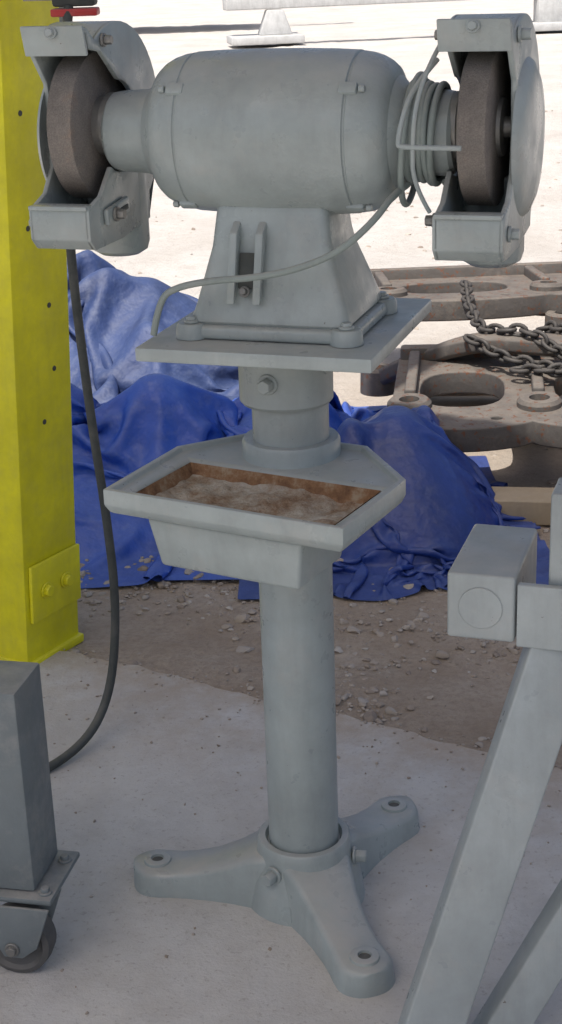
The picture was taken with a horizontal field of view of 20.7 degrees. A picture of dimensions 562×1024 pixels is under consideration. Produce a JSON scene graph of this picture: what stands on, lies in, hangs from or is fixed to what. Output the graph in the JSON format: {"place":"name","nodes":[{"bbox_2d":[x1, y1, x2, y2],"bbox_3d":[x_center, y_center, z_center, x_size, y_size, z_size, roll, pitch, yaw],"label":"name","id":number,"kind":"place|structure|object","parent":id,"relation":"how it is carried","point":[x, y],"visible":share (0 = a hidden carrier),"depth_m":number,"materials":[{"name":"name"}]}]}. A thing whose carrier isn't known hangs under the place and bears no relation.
{"place":"outdoors","nodes":[
{"label":"outdoors","id":0,"kind":"place"},
{"bbox_2d":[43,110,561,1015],"bbox_3d":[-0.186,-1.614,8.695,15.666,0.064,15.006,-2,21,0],"label":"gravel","id":1,"kind":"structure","parent":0,"point":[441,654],"depth_m":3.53,"materials":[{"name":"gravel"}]},
{"bbox_2d":[67,0,561,765],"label":"ground","id":2,"kind":"structure","parent":0,"point":[459,708],"depth_m":5.45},
{"bbox_2d":[67,250,238,403],"bbox_3d":[-1.027,-0.771,5.888,2.090,0.425,1.557,-2,21,0],"label":"blue tarp","id":3,"kind":"object","parent":2,"relation":"on","point":[118,306],"visible":0.45,"depth_m":5.57,"materials":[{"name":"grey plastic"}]},
{"bbox_2d":[71,373,386,588],"bbox_3d":[-0.501,-0.259,4.508,2.015,0.400,1.573,-2,21,0],"label":"blue tarp","id":4,"kind":"object","parent":2,"relation":"on","point":[144,420],"visible":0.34,"depth_m":4.28,"materials":[{"name":"plastic"}]},
{"bbox_2d":[0,651,561,1023],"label":"concrete slab","id":5,"kind":"structure","parent":2,"relation":"on","point":[119,937],"depth_m":2.68,"materials":[{"name":"grey concrete"}]},
{"bbox_2d":[0,660,79,972],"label":"caster cart","id":6,"kind":"object","parent":5,"relation":"on","point":[36,866],"visible":1,"depth_m":2.35,"materials":[{"name":"paint"}]},
{"bbox_2d":[0,0,83,663],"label":"yellow steel post","id":7,"kind":"object","parent":5,"relation":"on","point":[40,589],"visible":0.89,"depth_m":3.27,"materials":[{"name":"metal"}]},
{"bbox_2d":[23,0,99,16],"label":"switch box","id":8,"kind":"object","parent":7,"relation":"attached to","point":[78,11],"visible":1,"depth_m":2.83,"materials":[{"name":"plastic"}]},
{"bbox_2d":[49,5,119,771],"bbox_3d":[-0.562,-0.159,2.775,0.187,1.403,0.752,17,28,41],"label":"hanging cable","id":9,"kind":"object","parent":8,"relation":"hanging from","point":[77,746],"visible":0.76,"depth_m":3.04,"materials":[{"name":"rubber"}]},
{"bbox_2d":[20,13,544,997],"bbox_3d":[0.022,-0.021,2.352,0.732,1.405,0.561,9,23,27],"label":"pedestal grinder","id":10,"kind":"object","parent":5,"relation":"on","point":[284,163],"visible":1,"depth_m":2.15,"materials":[{"name":"paint"}]},
{"bbox_2d":[398,477,561,1023],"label":"steel work stand","id":11,"kind":"object","parent":5,"relation":"on","point":[496,592],"visible":1,"depth_m":2.09,"materials":[{"name":"paint"}]},
{"bbox_2d":[222,0,561,45],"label":"equipment skid","id":12,"kind":"object","parent":2,"relation":"on","point":[274,28],"visible":0.87,"depth_m":23.00,"materials":[{"name":"metal"}]},
{"bbox_2d":[238,405,549,600],"bbox_3d":[0.298,-0.115,4.192,0.837,0.300,1.079,-2,21,0],"label":"blue tarp","id":13,"kind":"object","parent":2,"relation":"on","point":[418,535],"visible":0.53,"depth_m":4.01,"materials":[{"name":"blue plastic"}]},
{"bbox_2d":[429,395,561,406],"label":"timber block","id":14,"kind":"object","parent":2,"relation":"on","point":[457,401],"depth_m":4.98,"materials":[{"name":"brown wood"}]},
{"bbox_2d":[491,486,553,525],"bbox_3d":[1.210,-0.006,4.177,1.467,0.070,0.120,1,21,9],"label":"timber block","id":15,"kind":"object","parent":2,"relation":"on","point":[532,504],"depth_m":4.21,"materials":[{"name":"brown wood"}]},
{"bbox_2d":[387,344,561,451],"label":"track frame casting","id":16,"kind":"object","parent":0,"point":[524,410],"visible":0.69,"depth_m":4.49,"materials":[{"name":"metal"}]},
{"bbox_2d":[360,331,561,396],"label":"curved iron arm","id":17,"kind":"object","parent":16,"relation":"attached to","point":[379,380],"visible":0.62,"depth_m":4.85},
{"bbox_2d":[459,280,561,359],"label":"steel chain","id":18,"kind":"object","parent":16,"relation":"on","point":[473,313],"visible":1,"depth_m":4.78,"materials":[{"name":"grey metal"}]},
{"bbox_2d":[463,334,561,375],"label":"steel chain","id":19,"kind":"object","parent":16,"relation":"on","point":[477,342],"visible":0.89,"depth_m":4.71,"materials":[{"name":"grey metal"}]},
{"bbox_2d":[509,362,561,377],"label":"steel chain","id":20,"kind":"object","parent":16,"relation":"on","point":[525,370],"visible":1,"depth_m":4.60,"materials":[{"name":"grey metal"}]},
{"bbox_2d":[536,320,561,334],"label":"steel chain","id":21,"kind":"object","parent":16,"relation":"on","point":[553,328],"visible":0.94,"depth_m":4.79,"materials":[{"name":"grey metal"}]},
{"bbox_3d":[1.128,-0.519,5.415,1.400,0.120,0.140,-2,21,0],"label":"timber block","id":22,"kind":"object","parent":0,"visible":0},
{"bbox_2d":[370,261,561,321],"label":"track frame casting","id":23,"kind":"object","parent":22,"relation":"on","point":[523,289],"visible":0.73,"depth_m":5.48,"materials":[{"name":"metal"}]},
{"bbox_2d":[545,310,561,333],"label":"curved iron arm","id":24,"kind":"object","parent":23,"relation":"attached to","point":[552,315],"visible":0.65,"depth_m":5.27}
]}

